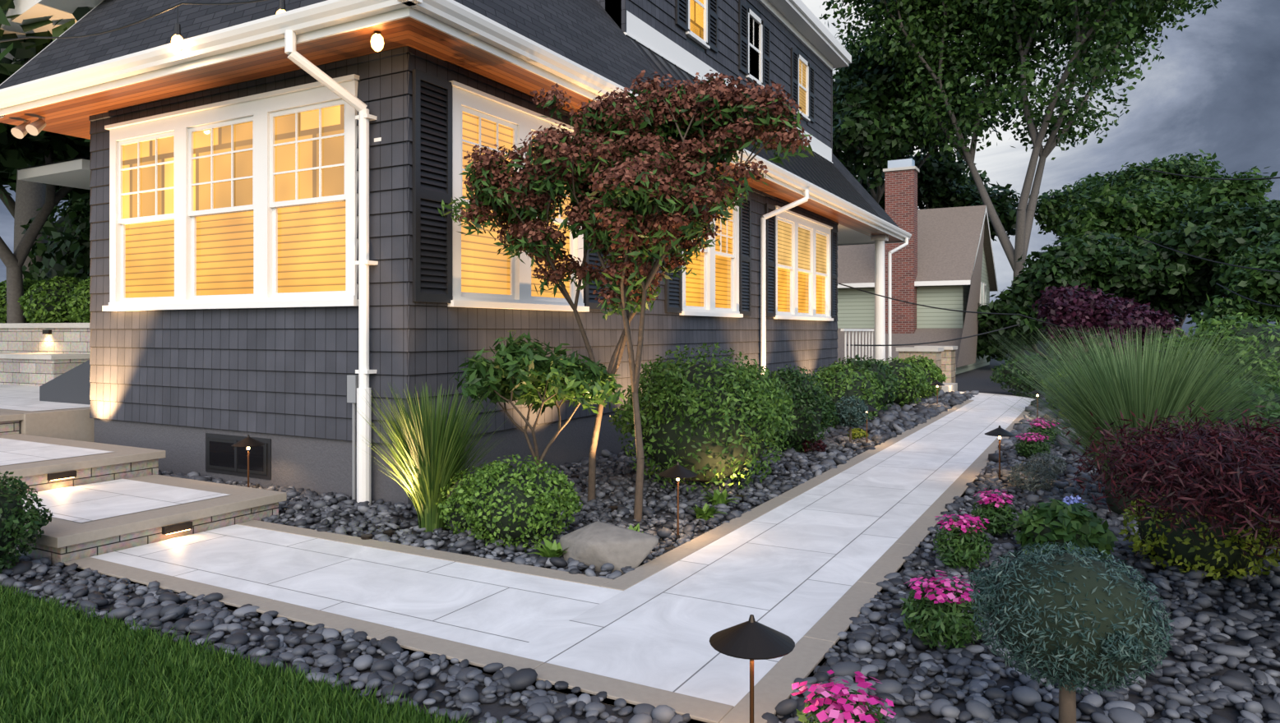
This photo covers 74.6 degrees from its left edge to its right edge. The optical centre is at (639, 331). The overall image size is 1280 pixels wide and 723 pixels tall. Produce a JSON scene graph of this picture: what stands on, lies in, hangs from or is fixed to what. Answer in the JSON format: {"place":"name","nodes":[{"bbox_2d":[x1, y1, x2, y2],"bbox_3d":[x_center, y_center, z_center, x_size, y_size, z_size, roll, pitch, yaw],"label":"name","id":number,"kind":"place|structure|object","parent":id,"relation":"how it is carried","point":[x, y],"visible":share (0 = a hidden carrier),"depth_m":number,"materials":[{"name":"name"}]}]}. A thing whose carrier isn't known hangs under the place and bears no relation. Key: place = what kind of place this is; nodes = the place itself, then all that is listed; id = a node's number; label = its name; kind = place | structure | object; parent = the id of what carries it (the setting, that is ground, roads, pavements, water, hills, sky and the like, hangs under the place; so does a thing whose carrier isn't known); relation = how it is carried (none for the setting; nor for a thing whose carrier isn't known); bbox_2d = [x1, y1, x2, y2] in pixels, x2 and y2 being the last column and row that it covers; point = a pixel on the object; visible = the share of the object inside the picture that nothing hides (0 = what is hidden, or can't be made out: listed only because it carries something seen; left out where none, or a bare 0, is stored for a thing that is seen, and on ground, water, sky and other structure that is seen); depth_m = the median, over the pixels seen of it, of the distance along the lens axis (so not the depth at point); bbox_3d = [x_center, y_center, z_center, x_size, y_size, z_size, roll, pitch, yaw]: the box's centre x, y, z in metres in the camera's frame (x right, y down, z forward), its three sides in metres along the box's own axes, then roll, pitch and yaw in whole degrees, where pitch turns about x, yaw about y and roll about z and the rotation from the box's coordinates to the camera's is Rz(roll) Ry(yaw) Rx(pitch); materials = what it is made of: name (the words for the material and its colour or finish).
{"place":"outdoors","nodes":[
{"label":"outdoors","id":0,"kind":"place"},
{"bbox_2d":[0,182,54,243],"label":"tree trunk","id":1,"kind":"object","parent":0,"point":[11,204],"visible":0.01,"depth_m":25.46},
{"bbox_2d":[0,132,90,323],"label":"tree trunk","id":2,"kind":"object","parent":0,"point":[14,262],"depth_m":15.14,"materials":[{"name":"plant"}]},
{"bbox_2d":[0,0,90,169],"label":"tree leaves","id":3,"kind":"object","parent":2,"relation":"attached to","point":[25,50],"depth_m":11.01,"materials":[{"name":"plant"}]},
{"bbox_2d":[0,580,503,722],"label":"lawn","id":4,"kind":"structure","parent":0,"point":[67,720],"depth_m":3.29,"materials":[{"name":"green plant"}]},
{"bbox_2d":[0,471,54,573],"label":"bush","id":5,"kind":"object","parent":4,"relation":"on","point":[35,523],"depth_m":4.85,"materials":[{"name":"plant"}]},
{"bbox_3d":[-7.660,0.690,20.659,17.478,1.520,14.883,0,0,29],"label":"terrace fill","id":6,"kind":"object","parent":4,"relation":"on","visible":0},
{"bbox_2d":[0,277,41,323],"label":"hedge ball","id":7,"kind":"object","parent":6,"relation":"on","point":[27,282],"depth_m":15.04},
{"bbox_2d":[13,169,47,278],"bbox_3d":[-12.863,-10.636,26.048,17.677,22.973,14.088,0,0,23],"label":"big tree","id":8,"kind":"object","parent":6,"relation":"on","point":[30,198],"visible":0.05,"depth_m":21.69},
{"bbox_2d":[0,168,17,206],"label":"tree leaves","id":9,"kind":"object","parent":8,"relation":"attached to","point":[8,178],"depth_m":23.38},
{"bbox_2d":[17,275,84,323],"bbox_3d":[-10.275,-0.466,14.966,1.370,1.046,1.286,0,0,29],"label":"hedge ball","id":10,"kind":"object","parent":6,"relation":"on","point":[24,300],"depth_m":14.49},
{"bbox_2d":[20,189,90,285],"bbox_3d":[-13.111,-1.528,21.438,5.028,5.215,4.472,0,0,29],"label":"foliage","id":11,"kind":"object","parent":6,"relation":"on","point":[35,272],"depth_m":19.83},
{"bbox_2d":[49,193,90,280],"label":"foliage","id":12,"kind":"object","parent":6,"relation":"on","point":[81,262],"visible":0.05,"depth_m":18.95,"materials":[{"name":"green plant"}]},
{"bbox_2d":[64,276,90,323],"bbox_3d":[-9.130,-0.465,14.416,1.353,1.063,1.273,0,0,29],"label":"hedge ball","id":13,"kind":"object","parent":6,"relation":"on","point":[75,298],"depth_m":13.97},
{"bbox_2d":[63,392,1035,722],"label":"walkway","id":14,"kind":"structure","parent":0,"point":[808,565],"depth_m":4.70,"materials":[{"name":"ceramic"}]},
{"bbox_2d":[485,164,717,501],"bbox_3d":[-0.367,0.016,6.686,1.964,2.878,1.449,0,0,-7],"label":"tree trunk","id":15,"kind":"object","parent":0,"point":[612,368],"visible":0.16,"depth_m":6.84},
{"bbox_2d":[437,149,748,315],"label":"pieris leaves","id":16,"kind":"object","parent":15,"relation":"attached to","point":[513,250],"visible":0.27,"depth_m":6.53,"materials":[{"name":"plant"}]},
{"bbox_2d":[0,0,1279,332],"label":"sky","id":17,"kind":"structure","parent":0,"point":[1215,88],"materials":[{"name":"grey"}]},
{"bbox_2d":[2,332,1279,722],"bbox_3d":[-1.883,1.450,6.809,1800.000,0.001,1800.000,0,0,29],"label":"ground","id":18,"kind":"structure","parent":0,"point":[977,381],"depth_m":3.89,"materials":[{"name":"stone"}]},
{"bbox_2d":[0,384,286,568],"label":"patio steps","id":19,"kind":"structure","parent":18,"relation":"on","point":[98,499],"depth_m":6.50,"materials":[{"name":"stone"}]},
{"bbox_2d":[0,323,90,386],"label":"terrace wall","id":20,"kind":"structure","parent":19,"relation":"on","point":[35,354],"depth_m":13.31,"materials":[{"name":"stone"}]},
{"bbox_2d":[39,360,90,405],"bbox_3d":[-6.104,0.475,10.443,1.800,0.750,1.600,0,0,29],"label":"bulkhead","id":21,"kind":"object","parent":19,"relation":"on","point":[72,385],"visible":0.23,"depth_m":9.84,"materials":[{"name":"grey"}]},
{"bbox_2d":[0,0,911,508],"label":"house","id":22,"kind":"structure","parent":18,"relation":"on","point":[291,266],"depth_m":7.77,"materials":[{"name":"paint"}]},
{"bbox_2d":[10,116,46,138],"bbox_3d":[-6.562,-2.191,9.020,0.452,0.219,0.197,0,0,29],"label":"floodlight pair","id":23,"kind":"object","parent":22,"relation":"attached to","point":[36,127],"visible":1,"depth_m":9.00,"materials":[{"name":"brown metal"}]},
{"bbox_2d":[0,0,104,64],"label":"gable eave","id":24,"kind":"object","parent":22,"relation":"attached to","point":[31,11],"visible":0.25,"depth_m":10.45,"materials":[{"name":"white paint"}]},
{"bbox_2d":[17,157,90,189],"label":"porch roof","id":25,"kind":"structure","parent":22,"relation":"attached to","point":[74,173],"depth_m":13.83,"materials":[{"name":"white paint"}]},
{"bbox_2d":[170,34,183,50],"bbox_3d":[-3.928,-2.452,7.130,0.095,0.144,0.100,0,0,29],"label":"string bulb","id":26,"kind":"object","parent":22,"relation":"attached to","point":[176,42],"visible":1,"depth_m":7.10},
{"bbox_2d":[0,0,380,41],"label":"string light wire","id":27,"kind":"object","parent":22,"relation":"attached to","point":[177,25],"visible":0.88,"depth_m":6.91,"materials":[{"name":"black"}]},
{"bbox_2d":[370,33,383,51],"bbox_3d":[-2.018,-2.220,6.450,0.095,0.144,0.100,0,0,29],"label":"string bulb","id":28,"kind":"object","parent":22,"relation":"attached to","point":[377,42],"visible":1,"depth_m":6.42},
{"bbox_2d":[0,0,900,228],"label":"roof","id":29,"kind":"structure","parent":22,"relation":"attached to","point":[590,34],"depth_m":9.04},
{"bbox_2d":[596,0,851,163],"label":"story","id":30,"kind":"object","parent":29,"relation":"attached to","point":[797,50],"visible":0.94,"depth_m":15.73,"materials":[{"name":"wood"}]},
{"bbox_2d":[838,167,1279,352],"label":"power lines","id":31,"kind":"object","parent":22,"relation":"attached to","point":[1065,327],"visible":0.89,"depth_m":19.06,"materials":[{"name":"black metal"}]},
{"bbox_2d":[450,453,583,552],"bbox_3d":[-0.832,1.153,5.663,0.892,0.652,0.797,0,0,29],"label":"boxwood","id":32,"kind":"object","parent":18,"relation":"on","point":[567,505],"visible":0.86,"depth_m":5.45,"materials":[{"name":"green plant"}]},
{"bbox_2d":[559,522,658,574],"bbox_3d":[-0.214,1.349,5.230,0.513,0.298,0.543,0,0,-21],"label":"boulder","id":33,"kind":"object","parent":18,"relation":"on","point":[598,545],"visible":0.82,"depth_m":5.05,"materials":[{"name":"stone"}]},
{"bbox_2d":[0,389,1279,617],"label":"pebbles","id":34,"kind":"object","parent":18,"relation":"on","point":[302,506],"visible":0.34,"depth_m":6.55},
{"bbox_2d":[231,434,265,487],"bbox_3d":[-3.395,1.175,7.276,0.270,0.550,0.270,0,0,29],"label":"path light","id":35,"kind":"object","parent":34,"relation":"on","point":[248,442],"visible":0.87,"depth_m":7.23,"materials":[{"name":"brown metal"}]},
{"bbox_2d":[360,534,373,540],"bbox_3d":[-1.858,1.420,5.712,0.080,0.060,0.080,0,0,29],"label":"uplight fixture","id":36,"kind":"object","parent":34,"relation":"on","point":[366,537],"visible":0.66,"depth_m":5.69,"materials":[{"name":"brown metal"}]},
{"bbox_2d":[383,530,394,540],"bbox_3d":[-1.742,1.420,5.819,0.080,0.060,0.080,0,0,29],"label":"uplight fixture","id":37,"kind":"object","parent":34,"relation":"on","point":[390,533],"visible":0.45,"depth_m":5.79,"materials":[{"name":"brown metal"}]},
{"bbox_2d":[353,382,502,532],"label":"ornamental grass","id":38,"kind":"object","parent":34,"relation":"on","point":[432,454],"depth_m":5.86,"materials":[{"name":"plant"}]},
{"bbox_2d":[435,466,492,540],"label":"boxwood","id":39,"kind":"object","parent":34,"relation":"on","point":[445,510],"visible":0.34,"depth_m":5.74,"materials":[{"name":"green plant"}]},
{"bbox_2d":[445,474,485,531],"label":"boxwood","id":40,"kind":"object","parent":34,"relation":"on","point":[458,518],"visible":0.16,"depth_m":5.78,"materials":[{"name":"green plant"}]},
{"bbox_2d":[473,466,558,540],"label":"boxwood","id":41,"kind":"object","parent":34,"relation":"on","point":[515,534],"visible":0.47,"depth_m":5.43,"materials":[{"name":"green plant"}]},
{"bbox_2d":[448,330,625,471],"bbox_3d":[-0.781,0.720,6.590,1.314,1.463,1.360,0,0,29],"label":"broad shrub","id":42,"kind":"object","parent":34,"relation":"on","point":[515,358],"depth_m":6.32,"materials":[{"name":"plant"}]},
{"bbox_2d":[528,538,567,558],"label":"hosta","id":43,"kind":"object","parent":34,"relation":"on","point":[549,549],"visible":0.72,"depth_m":5.22,"materials":[{"name":"green plant"}]},
{"bbox_2d":[608,506,618,512],"bbox_3d":[-0.211,1.420,6.632,0.080,0.060,0.080,0,0,29],"label":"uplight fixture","id":44,"kind":"object","parent":34,"relation":"on","point":[613,508],"visible":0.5,"depth_m":6.60,"materials":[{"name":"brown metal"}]},
{"bbox_2d":[628,523,643,532],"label":"plant","id":45,"kind":"object","parent":34,"relation":"on","point":[635,529],"visible":0.06,"depth_m":5.60,"materials":[{"name":"green plant"}]},
{"bbox_2d":[658,462,697,540],"bbox_3d":[0.261,1.175,5.768,0.270,0.550,0.270,0,0,29],"label":"path light","id":46,"kind":"object","parent":34,"relation":"on","point":[677,471],"visible":0.95,"depth_m":5.73,"materials":[{"name":"brown metal"}]},
{"bbox_2d":[687,503,727,521],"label":"hosta","id":47,"kind":"object","parent":34,"relation":"on","point":[706,513],"visible":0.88,"depth_m":6.30,"materials":[{"name":"green plant"}]},
{"bbox_2d":[700,489,739,505],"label":"plant","id":48,"kind":"object","parent":34,"relation":"on","point":[717,498],"visible":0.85,"depth_m":6.81,"materials":[{"name":"green plant"}]},
{"bbox_2d":[800,438,826,452],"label":"plant","id":49,"kind":"object","parent":34,"relation":"on","point":[821,447],"visible":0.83,"depth_m":9.68,"materials":[{"name":"red plant"}]},
{"bbox_2d":[832,395,868,443],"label":"topiary shrub","id":50,"kind":"object","parent":34,"relation":"on","point":[863,407],"depth_m":10.06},
{"bbox_2d":[846,428,868,439],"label":"small plant","id":51,"kind":"object","parent":34,"relation":"on","point":[860,433],"visible":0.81,"depth_m":10.87,"materials":[{"name":"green plant"}]},
{"bbox_2d":[929,380,944,403],"bbox_3d":[5.432,1.175,15.341,0.270,0.550,0.270,0,0,29],"label":"path light","id":52,"kind":"object","parent":34,"relation":"on","point":[936,383],"visible":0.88,"depth_m":15.30,"materials":[{"name":"brown metal"}]},
{"bbox_2d":[932,510,993,572],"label":"flowering plant","id":53,"kind":"object","parent":34,"relation":"on","point":[964,550],"depth_m":4.94,"materials":[{"name":"plant"}]},
{"bbox_2d":[970,488,1017,536],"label":"flowering plant","id":54,"kind":"object","parent":34,"relation":"on","point":[997,518],"depth_m":5.82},
{"bbox_2d":[1013,432,1051,458],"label":"flowering plant","id":55,"kind":"object","parent":34,"relation":"on","point":[1028,448],"depth_m":9.33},
{"bbox_2d":[1026,451,1067,475],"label":"shrub","id":56,"kind":"object","parent":34,"relation":"on","point":[1056,469],"visible":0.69,"depth_m":8.27,"materials":[{"name":"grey plant"}]},
{"bbox_2d":[1206,388,1279,446],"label":"shrub","id":57,"kind":"object","parent":34,"relation":"on","point":[1272,406],"visible":0.02,"depth_m":8.28,"materials":[{"name":"green plant"}]},
{"bbox_2d":[564,94,773,522],"bbox_3d":[-0.012,-0.119,6.386,1.324,3.143,2.253,0,0,-16],"label":"tree trunk","id":58,"kind":"object","parent":18,"relation":"on","point":[635,371],"visible":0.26,"depth_m":6.21,"materials":[{"name":"wood"}]},
{"bbox_2d":[456,125,748,305],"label":"pieris seed heads","id":59,"kind":"object","parent":58,"relation":"on","point":[486,159],"visible":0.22,"depth_m":6.40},
{"bbox_2d":[518,69,812,309],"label":"pieris seed heads","id":60,"kind":"object","parent":58,"relation":"attached to","point":[719,90],"visible":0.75,"depth_m":5.67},
{"bbox_2d":[517,77,814,320],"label":"pieris leaves","id":61,"kind":"object","parent":58,"relation":"attached to","point":[626,198],"visible":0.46,"depth_m":5.70,"materials":[{"name":"plant"}]},
{"bbox_2d":[75,556,1279,722],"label":"pebbles","id":62,"kind":"object","parent":18,"relation":"on","point":[214,619],"visible":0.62,"depth_m":3.48,"materials":[{"name":"stone"}]},
{"bbox_2d":[709,614,794,722],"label":"path light","id":63,"kind":"object","parent":62,"relation":"on","point":[751,640],"visible":1,"depth_m":2.60,"materials":[{"name":"brown metal"}]},
{"bbox_2d":[896,570,987,651],"bbox_3d":[1.382,1.277,3.819,0.394,0.343,0.395,0,0,29],"label":"flowering plant","id":64,"kind":"object","parent":62,"relation":"on","point":[932,620],"depth_m":3.74,"materials":[{"name":"plant"}]},
{"bbox_2d":[1059,399,1279,559],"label":"shrub","id":65,"kind":"object","parent":62,"relation":"on","point":[1185,468],"depth_m":3.71,"materials":[{"name":"plant"}]},
{"bbox_2d":[608,342,797,494],"bbox_3d":[0.589,0.827,7.840,1.715,1.451,1.892,0,0,29],"label":"shrub","id":66,"kind":"object","parent":18,"relation":"on","point":[772,404],"depth_m":7.31,"materials":[{"name":"plant"}]},
{"bbox_2d":[764,364,840,452],"bbox_3d":[1.817,0.947,9.987,1.072,1.114,1.052,0,0,29],"label":"shrub","id":67,"kind":"object","parent":18,"relation":"on","point":[820,396],"depth_m":9.70,"materials":[{"name":"plant"}]},
{"bbox_2d":[805,360,886,429],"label":"shrub","id":68,"kind":"object","parent":18,"relation":"on","point":[840,367],"depth_m":12.03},
{"bbox_2d":[823,353,899,412],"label":"shrub","id":69,"kind":"object","parent":18,"relation":"on","point":[888,383],"depth_m":14.00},
{"bbox_2d":[865,404,877,442],"bbox_3d":[2.835,1.175,10.492,0.270,0.550,0.270,0,0,29],"label":"path light","id":70,"kind":"object","parent":18,"relation":"on","point":[871,408],"visible":0.37,"depth_m":10.44,"materials":[{"name":"brown metal"}]},
{"bbox_2d":[882,355,935,407],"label":"shrub","id":71,"kind":"object","parent":18,"relation":"on","point":[917,374],"depth_m":15.49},
{"bbox_2d":[835,66,990,203],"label":"tree trunk","id":72,"kind":"object","parent":18,"relation":"on","point":[877,196],"visible":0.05,"depth_m":40.02,"materials":[{"name":"grey plant"}]},
{"bbox_2d":[832,35,1021,190],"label":"tree leaves","id":73,"kind":"object","parent":72,"relation":"on","point":[861,94],"visible":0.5,"depth_m":37.39,"materials":[{"name":"green plant"}]},
{"bbox_2d":[837,158,998,374],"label":"neighbour house","id":74,"kind":"structure","parent":18,"relation":"on","point":[944,258],"depth_m":29.91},
{"bbox_2d":[901,355,947,398],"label":"shrub","id":75,"kind":"object","parent":18,"relation":"on","point":[930,363],"depth_m":17.06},
{"bbox_2d":[896,346,957,392],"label":"stone wall","id":76,"kind":"structure","parent":18,"relation":"on","point":[943,358],"depth_m":19.37,"materials":[{"name":"stone"}]},
{"bbox_2d":[984,425,1015,480],"bbox_3d":[3.427,1.175,7.998,0.270,0.550,0.270,0,0,29],"label":"path light","id":77,"kind":"object","parent":18,"relation":"on","point":[999,432],"visible":0.9,"depth_m":7.96,"materials":[{"name":"brown metal"}]},
{"bbox_2d":[990,340,1062,358],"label":"shrub","id":78,"kind":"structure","parent":18,"relation":"on","point":[1038,349],"depth_m":46.49,"materials":[{"name":"grey"}]},
{"bbox_2d":[989,353,1066,397],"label":"shrub","id":79,"kind":"object","parent":18,"relation":"on","point":[996,373],"depth_m":18.42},
{"bbox_2d":[1006,461,1058,493],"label":"shrub","id":80,"kind":"object","parent":18,"relation":"on","point":[1050,476],"visible":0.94,"depth_m":7.44,"materials":[{"name":"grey plant"}]},
{"bbox_2d":[1028,389,1045,417],"bbox_3d":[6.243,1.175,13.183,0.270,0.550,0.270,0,0,29],"label":"path light","id":81,"kind":"object","parent":18,"relation":"on","point":[1037,393],"visible":0.59,"depth_m":13.17,"materials":[{"name":"brown metal"}]},
{"bbox_2d":[1025,417,1060,444],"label":"flowering plant","id":82,"kind":"object","parent":18,"relation":"on","point":[1036,430],"depth_m":10.26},
{"bbox_2d":[1012,498,1118,560],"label":"hydrangea","id":83,"kind":"object","parent":18,"relation":"on","point":[1089,526],"depth_m":5.03,"materials":[{"name":"plant"}]},
{"bbox_2d":[1062,495,1086,510],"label":"flowers","id":84,"kind":"object","parent":83,"relation":"attached to","point":[1070,501],"visible":0.58,"depth_m":5.18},
{"bbox_2d":[1039,365,1090,409],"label":"shrub","id":85,"kind":"object","parent":18,"relation":"on","point":[1060,376],"depth_m":14.64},
{"bbox_2d":[1058,679,1076,722],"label":"tree trunk","id":86,"kind":"object","parent":18,"relation":"on","point":[1067,707],"visible":0.48,"depth_m":2.80,"materials":[{"name":"brown plant"}]},
{"bbox_2d":[1008,263,1168,365],"bbox_3d":[16.158,0.969,30.181,6.451,7.963,5.719,0,0,-25],"label":"tree","id":87,"kind":"object","parent":18,"relation":"on","point":[1035,351],"visible":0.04,"depth_m":30.46,"materials":[{"name":"green plant"}]},
{"bbox_2d":[976,231,1220,362],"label":"tree leaves","id":88,"kind":"object","parent":87,"relation":"attached to","point":[1105,263],"visible":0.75,"depth_m":28.41,"materials":[{"name":"green plant"}]},
{"bbox_2d":[1031,282,1182,369],"bbox_3d":[11.318,1.240,20.630,2.882,4.820,4.550,0,0,54],"label":"shrub","id":89,"kind":"object","parent":18,"relation":"on","point":[1066,307],"depth_m":19.53,"materials":[{"name":"plant"}]},
{"bbox_2d":[1101,186,1243,337],"bbox_3d":[23.089,-0.561,36.177,8.979,11.023,6.071,0,0,29],"label":"tree","id":90,"kind":"object","parent":18,"relation":"on","point":[1171,309],"visible":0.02,"depth_m":36.54,"materials":[{"name":"green plant"}]},
{"bbox_2d":[1040,166,1279,261],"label":"tree leaves","id":91,"kind":"object","parent":90,"relation":"on","point":[1150,213],"visible":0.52,"depth_m":36.08,"materials":[{"name":"green plant"}]},
{"bbox_2d":[1118,486,1279,580],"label":"yellow-green shrub","id":92,"kind":"object","parent":18,"relation":"on","point":[1136,540],"depth_m":4.78,"materials":[{"name":"plant"}]},
{"bbox_2d":[1162,312,1279,392],"bbox_3d":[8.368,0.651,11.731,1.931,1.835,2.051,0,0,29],"label":"shrub","id":93,"kind":"object","parent":18,"relation":"on","point":[1220,323],"depth_m":11.26,"materials":[{"name":"plant"}]},
{"bbox_2d":[1182,260,1261,323],"bbox_3d":[21.137,0.343,28.612,7.833,8.215,6.601,0,0,-20],"label":"tree","id":94,"kind":"object","parent":18,"relation":"on","point":[1222,294],"visible":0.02,"depth_m":28.41,"materials":[{"name":"green plant"}]},
{"bbox_2d":[1101,199,1279,318],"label":"tree leaves","id":95,"kind":"object","parent":94,"relation":"on","point":[1217,233],"visible":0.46,"depth_m":27.10,"materials":[{"name":"green plant"}]},
{"bbox_2d":[1191,376,1279,446],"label":"shrub","id":96,"kind":"object","parent":18,"relation":"on","point":[1270,411],"visible":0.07,"depth_m":8.17,"materials":[{"name":"green plant"}]},
{"bbox_2d":[1261,310,1279,326],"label":"bush","id":97,"kind":"object","parent":18,"relation":"on","point":[1275,316],"visible":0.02,"depth_m":13.21,"materials":[{"name":"green plant"}]},
{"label":"tree trunk","id":98,"kind":"object","parent":18,"relation":"on","visible":0},
{"bbox_2d":[854,147,1032,241],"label":"tree leaves","id":99,"kind":"object","parent":98,"relation":"on","point":[943,185],"visible":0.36,"depth_m":47.61,"materials":[{"name":"green plant"}]},
{"bbox_3d":[19.080,0.834,22.901,5.828,6.233,4.830,0,0,29],"label":"tree trunk","id":100,"kind":"object","parent":18,"relation":"on","visible":0},
{"bbox_2d":[1184,237,1279,332],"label":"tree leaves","id":101,"kind":"object","parent":100,"relation":"on","point":[1245,282],"visible":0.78,"depth_m":22.73,"materials":[{"name":"green plant"}]},
{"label":"tall tree trunk","id":102,"kind":"object","parent":18,"relation":"on","visible":0},
{"bbox_2d":[1025,148,1268,311],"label":"tall tree leaves","id":103,"kind":"object","parent":102,"relation":"on","point":[1134,180],"visible":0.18,"depth_m":44.35,"materials":[{"name":"green plant"}]},
{"bbox_2d":[790,670,896,722],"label":"dianthus blooms","id":104,"kind":"object","parent":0,"point":[838,704],"depth_m":2.54,"materials":[{"name":"plant"}]},
{"bbox_2d":[818,0,1221,363],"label":"tall tree","id":105,"kind":"object","parent":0,"point":[969,20],"depth_m":34.75,"materials":[{"name":"plant"}]},
{"bbox_2d":[967,541,1174,695],"bbox_3d":[1.427,0.952,2.820,0.629,0.476,0.613,0,0,29],"label":"round shrub","id":106,"kind":"object","parent":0,"point":[985,594],"depth_m":2.64,"materials":[{"name":"plant"}]},
{"bbox_2d":[979,323,1279,515],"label":"fountain grass","id":107,"kind":"object","parent":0,"point":[1110,389],"depth_m":6.23,"materials":[{"name":"plant"}]},
{"bbox_2d":[1141,328,1196,385],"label":"shrub","id":108,"kind":"object","parent":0,"point":[1177,332],"depth_m":18.90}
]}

